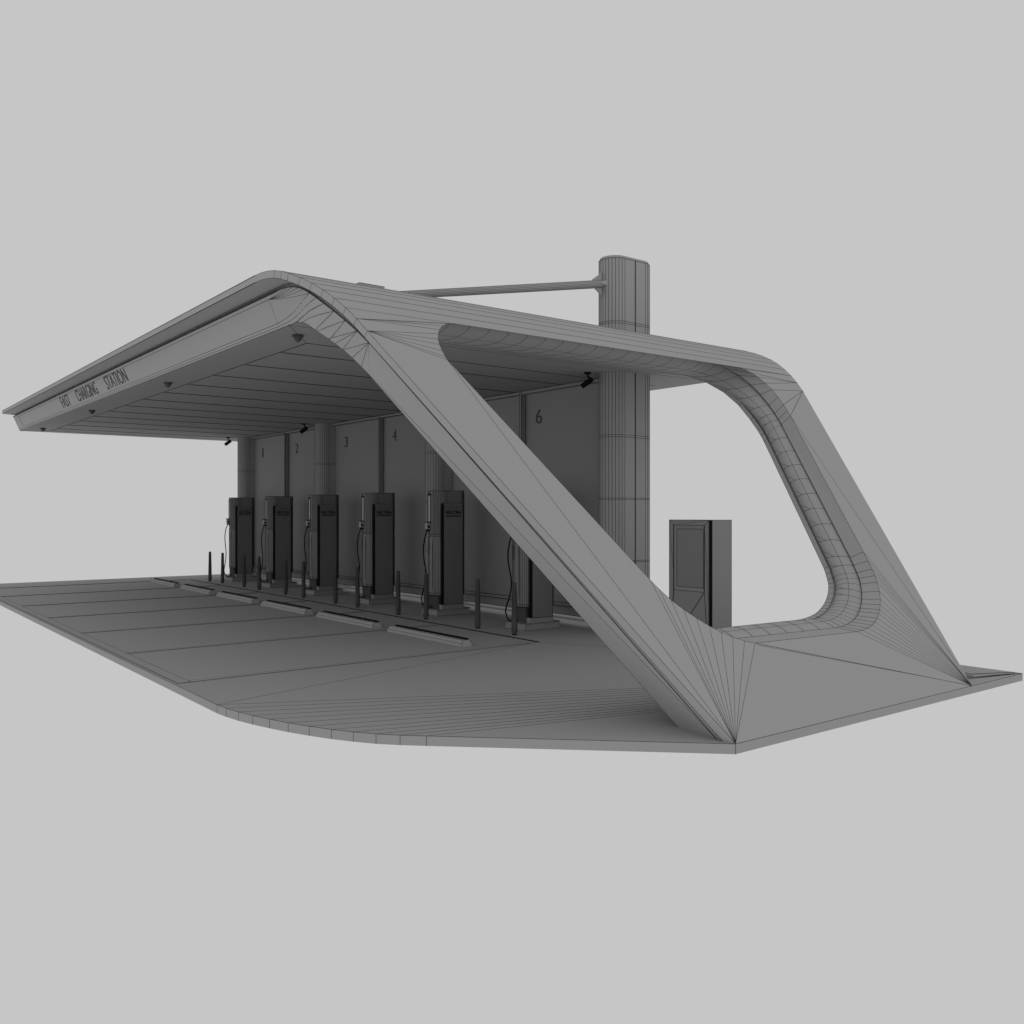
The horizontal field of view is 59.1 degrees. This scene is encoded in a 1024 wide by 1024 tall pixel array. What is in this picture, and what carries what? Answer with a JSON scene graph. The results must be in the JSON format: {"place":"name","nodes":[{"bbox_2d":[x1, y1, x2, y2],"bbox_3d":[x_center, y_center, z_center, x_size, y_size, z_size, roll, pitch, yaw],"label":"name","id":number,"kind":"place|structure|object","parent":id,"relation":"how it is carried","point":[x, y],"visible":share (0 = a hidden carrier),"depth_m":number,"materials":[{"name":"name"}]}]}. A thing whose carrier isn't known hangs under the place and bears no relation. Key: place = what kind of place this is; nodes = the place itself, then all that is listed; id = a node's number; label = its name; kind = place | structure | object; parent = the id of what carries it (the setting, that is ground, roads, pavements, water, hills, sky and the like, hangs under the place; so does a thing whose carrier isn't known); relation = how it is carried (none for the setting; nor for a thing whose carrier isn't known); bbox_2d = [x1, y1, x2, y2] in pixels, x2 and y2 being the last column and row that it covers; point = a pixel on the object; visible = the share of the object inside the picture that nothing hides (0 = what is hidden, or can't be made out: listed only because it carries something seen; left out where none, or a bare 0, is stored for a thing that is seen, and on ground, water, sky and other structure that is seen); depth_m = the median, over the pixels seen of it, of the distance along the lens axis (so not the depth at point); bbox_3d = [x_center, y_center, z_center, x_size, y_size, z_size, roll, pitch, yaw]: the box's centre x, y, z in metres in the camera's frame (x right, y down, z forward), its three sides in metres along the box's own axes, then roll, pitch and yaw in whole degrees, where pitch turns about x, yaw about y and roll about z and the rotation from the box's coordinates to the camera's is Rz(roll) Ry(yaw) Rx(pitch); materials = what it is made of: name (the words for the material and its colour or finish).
{"place":"outdoors","nodes":[
{"label":"outdoors","id":0,"kind":"place"},
{"bbox_2d":[0,574,1022,753],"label":"pavement","id":1,"kind":"structure","parent":0,"point":[569,684],"depth_m":9.91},
{"bbox_2d":[149,578,180,586],"bbox_3d":[-8.384,1.699,21.815,0.174,0.106,1.943,0,0,-38],"label":"wheel stop","id":2,"kind":"object","parent":1,"relation":"on","point":[165,582],"visible":0.93,"depth_m":21.63,"materials":[{"name":"grey concrete"}]},
{"bbox_2d":[180,584,216,594],"bbox_3d":[-6.942,1.699,19.950,0.174,0.106,1.943,0,0,-38],"label":"wheel stop","id":3,"kind":"object","parent":1,"relation":"on","point":[203,590],"visible":0.95,"depth_m":19.74,"materials":[{"name":"grey concrete"}]},
{"bbox_2d":[208,552,211,580],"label":"bollard","id":4,"kind":"object","parent":1,"relation":"on","point":[209,570],"visible":1,"depth_m":22.82,"materials":[{"name":"metal"}]},
{"bbox_2d":[221,553,223,582],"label":"bollard","id":5,"kind":"object","parent":1,"relation":"on","point":[222,567],"visible":1,"depth_m":22.18,"materials":[{"name":"ceramic"}]},
{"bbox_2d":[216,591,259,603],"bbox_3d":[-5.500,1.699,18.086,0.174,0.106,1.943,0,0,-38],"label":"wheel stop","id":6,"kind":"object","parent":1,"relation":"on","point":[238,597],"visible":1,"depth_m":17.90,"materials":[{"name":"grey concrete"}]},
{"bbox_2d":[224,498,256,581],"bbox_3d":[-6.940,0.692,23.094,0.763,2.117,0.518,0,0,-38],"label":"charger","id":7,"kind":"object","parent":1,"relation":"on","point":[240,521],"visible":0.98,"depth_m":22.90,"materials":[{"name":"metal"}]},
{"bbox_2d":[242,555,245,586],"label":"bollard","id":8,"kind":"object","parent":1,"relation":"on","point":[244,573],"visible":1,"depth_m":21.08,"materials":[{"name":"ceramic"}]},
{"bbox_2d":[238,437,265,576],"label":"column","id":9,"kind":"structure","parent":1,"relation":"on","point":[246,467],"depth_m":24.11,"materials":[{"name":"grey ceramic"}]},
{"bbox_2d":[257,556,260,589],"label":"bollard","id":10,"kind":"object","parent":1,"relation":"on","point":[259,575],"visible":1,"depth_m":20.33,"materials":[{"name":"ceramic"}]},
{"bbox_2d":[0,579,538,682],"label":"road marking","id":11,"kind":"object","parent":1,"relation":"on","point":[153,668],"visible":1,"depth_m":12.87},
{"bbox_2d":[261,496,297,587],"bbox_3d":[-5.484,0.692,21.180,0.763,2.117,0.518,0,0,-38],"label":"charger","id":12,"kind":"object","parent":1,"relation":"on","point":[278,521],"visible":0.97,"depth_m":20.98,"materials":[{"name":"metal"}]},
{"bbox_2d":[284,559,287,594],"bbox_3d":[-4.804,1.376,19.180,0.089,0.748,0.089,0,0,-38],"label":"bollard","id":13,"kind":"object","parent":1,"relation":"on","point":[285,579],"visible":1,"depth_m":19.15,"materials":[{"name":"metal"}]},
{"bbox_2d":[260,600,313,614],"bbox_3d":[-4.058,1.699,16.222,0.174,0.106,1.943,0,0,-38],"label":"wheel stop","id":14,"kind":"object","parent":1,"relation":"on","point":[289,607],"visible":1,"depth_m":16.05,"materials":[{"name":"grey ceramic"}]},
{"bbox_2d":[301,561,305,597],"bbox_3d":[-4.258,1.376,18.457,0.089,0.748,0.089,0,0,-38],"label":"bollard","id":15,"kind":"object","parent":1,"relation":"on","point":[303,591],"visible":1,"depth_m":18.43,"materials":[{"name":"ceramic"}]},
{"bbox_2d":[304,495,343,595],"bbox_3d":[-4.046,0.692,19.283,0.763,2.117,0.518,0,0,-38],"label":"charger","id":16,"kind":"object","parent":1,"relation":"on","point":[322,522],"visible":0.98,"depth_m":19.08,"materials":[{"name":"metal"}]},
{"bbox_2d":[314,423,350,588],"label":"column","id":17,"kind":"structure","parent":1,"relation":"on","point":[324,458],"depth_m":20.38,"materials":[{"name":"grey concrete"}]},
{"bbox_2d":[333,564,337,603],"bbox_3d":[-3.383,1.376,17.310,0.089,0.748,0.089,0,0,-38],"label":"bollard","id":18,"kind":"object","parent":1,"relation":"on","point":[335,593],"visible":1,"depth_m":17.28,"materials":[{"name":"metal"}]},
{"bbox_2d":[316,611,382,628],"bbox_3d":[-2.616,1.699,14.357,0.174,0.106,1.943,0,0,-38],"label":"wheel stop","id":19,"kind":"object","parent":1,"relation":"on","point":[354,620],"visible":1,"depth_m":14.19,"materials":[{"name":"grey concrete"}]},
{"bbox_2d":[355,566,359,606],"bbox_3d":[-2.837,1.376,16.595,0.089,0.748,0.089,0,0,-38],"label":"bollard","id":20,"kind":"object","parent":1,"relation":"on","point":[357,595],"visible":1,"depth_m":16.57,"materials":[{"name":"ceramic"}]},
{"bbox_2d":[357,493,395,604],"bbox_3d":[-2.603,0.692,17.397,0.763,2.117,0.518,0,0,-38],"label":"charger","id":21,"kind":"object","parent":1,"relation":"on","point":[377,524],"visible":0.96,"depth_m":17.20,"materials":[{"name":"metal"}]},
{"bbox_2d":[396,571,400,614],"bbox_3d":[-1.944,1.376,15.425,0.089,0.748,0.089,0,0,-38],"label":"bollard","id":22,"kind":"object","parent":1,"relation":"on","point":[398,604],"visible":1,"depth_m":15.39,"materials":[{"name":"metal"}]},
{"bbox_2d":[423,573,428,618],"bbox_3d":[-1.403,1.376,14.751,0.089,0.748,0.089,0,0,-38],"label":"bollard","id":23,"kind":"object","parent":1,"relation":"on","point":[426,610],"visible":1,"depth_m":14.72,"materials":[{"name":"metal"}]},
{"bbox_2d":[386,625,472,646],"bbox_3d":[-1.174,1.699,12.493,0.174,0.106,1.943,0,0,-38],"label":"wheel stop","id":24,"kind":"object","parent":1,"relation":"on","point":[448,639],"visible":1,"depth_m":12.33,"materials":[{"name":"grey concrete"}]},
{"bbox_2d":[421,490,470,615],"bbox_3d":[-1.159,0.692,15.518,0.763,2.117,0.518,0,0,-38],"label":"charger","id":25,"kind":"object","parent":1,"relation":"on","point":[444,526],"visible":0.99,"depth_m":15.31,"materials":[{"name":"ceramic"}]},
{"bbox_2d":[425,440,466,604],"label":"column","id":26,"kind":"structure","parent":1,"relation":"on","point":[438,473],"depth_m":16.64,"materials":[{"name":"grey ceramic"}]},
{"bbox_2d":[475,579,480,628],"bbox_3d":[-0.514,1.376,13.577,0.089,0.748,0.089,0,0,-38],"label":"bollard","id":27,"kind":"object","parent":1,"relation":"on","point":[477,611],"visible":1,"depth_m":13.55,"materials":[{"name":"metal"}]},
{"bbox_2d":[2,270,971,743],"bbox_3d":[-3.224,-0.450,16.097,7.303,4.404,20.695,0,0,-38],"label":"canopy","id":28,"kind":"object","parent":1,"relation":"on","point":[234,362],"visible":1,"depth_m":9.52,"materials":[{"name":"grey ceramic"}]},
{"bbox_2d":[164,382,171,387],"bbox_3d":[-5.312,-1.961,13.944,0.125,0.077,0.125,0,0,-38],"label":"dome lamp","id":29,"kind":"object","parent":28,"relation":"attached to","point":[167,384],"visible":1,"depth_m":13.91,"materials":[{"name":"ceramic"}]},
{"bbox_2d":[224,437,231,445],"bbox_3d":[-7.589,-1.887,24.137,0.189,0.225,0.100,0,0,11],"label":"security camera","id":30,"kind":"object","parent":28,"relation":"hanging from","point":[227,442],"visible":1,"depth_m":24.11,"materials":[{"name":"plastic"}]},
{"bbox_2d":[252,432,283,573],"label":"wall panel","id":31,"kind":"structure","parent":28,"relation":"attached to","point":[269,464],"depth_m":23.66,"materials":[{"name":"paint"}]},
{"bbox_2d":[292,334,303,341],"bbox_3d":[-2.418,-1.961,10.203,0.125,0.077,0.125,0,0,-38],"label":"dome lamp","id":32,"kind":"object","parent":28,"relation":"attached to","point":[298,337],"visible":1,"depth_m":10.17,"materials":[{"name":"ceramic"}]},
{"bbox_2d":[284,427,313,579],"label":"wall panel","id":33,"kind":"structure","parent":28,"relation":"attached to","point":[298,466],"depth_m":21.98,"materials":[{"name":"ceramic"}]},
{"bbox_2d":[300,423,307,433],"bbox_3d":[-4.701,-1.887,20.404,0.189,0.225,0.100,0,0,11],"label":"security camera","id":34,"kind":"object","parent":28,"relation":"attached to","point":[304,429],"visible":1,"depth_m":20.37,"materials":[{"name":"plastic"}]},
{"bbox_2d":[332,416,377,586],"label":"wall panel","id":35,"kind":"structure","parent":28,"relation":"attached to","point":[356,458],"depth_m":19.79,"materials":[{"name":"paint"}]},
{"bbox_2d":[378,412,424,595],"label":"wall panel","id":36,"kind":"structure","parent":28,"relation":"attached to","point":[401,457],"depth_m":18.05,"materials":[{"name":"ceramic"}]},
{"bbox_2d":[453,392,518,607],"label":"wall panel","id":37,"kind":"structure","parent":28,"relation":"attached to","point":[487,536],"depth_m":15.83,"materials":[{"name":"paint"}]},
{"bbox_2d":[519,378,598,616],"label":"wall panel","id":38,"kind":"structure","parent":28,"relation":"attached to","point":[559,431],"depth_m":14.17,"materials":[{"name":"ceramic"}]},
{"bbox_2d":[580,372,593,387],"bbox_3d":[1.075,-1.887,12.937,0.189,0.225,0.100,0,0,11],"label":"security camera","id":39,"kind":"object","parent":28,"relation":"attached to","point":[588,381],"visible":1,"depth_m":12.90,"materials":[{"name":"plastic"}]},
{"bbox_2d":[511,582,517,634],"bbox_3d":[0.035,1.376,12.850,0.089,0.748,0.089,0,0,-38],"label":"bollard","id":40,"kind":"object","parent":1,"relation":"on","point":[514,629],"visible":1,"depth_m":12.82,"materials":[{"name":"metal"}]},
{"bbox_2d":[401,255,649,578],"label":"column","id":41,"kind":"structure","parent":1,"relation":"on","point":[620,284],"depth_m":12.91,"materials":[{"name":"concrete"}]},
{"bbox_2d":[505,537,560,630],"bbox_3d":[0.289,0.692,13.629,0.763,2.117,0.518,0,0,-38],"label":"charger","id":42,"kind":"object","parent":1,"relation":"on","point":[535,595],"visible":0.4,"depth_m":13.42,"materials":[{"name":"ceramic"}]},
{"bbox_2d":[292,578,1015,676],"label":"kerb","id":43,"kind":"structure","parent":1,"relation":"on","point":[972,671],"depth_m":14.60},
{"bbox_2d":[669,520,731,627],"bbox_3d":[2.520,0.926,12.117,0.430,1.648,0.720,0,0,-38],"label":"cabinet","id":44,"kind":"object","parent":1,"relation":"on","point":[700,569],"visible":0.84,"depth_m":11.90,"materials":[{"name":"ceramic"}]},
{"bbox_2d":[0,0,1023,1023],"label":"sky","id":45,"kind":"structure","parent":0,"point":[831,192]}
]}

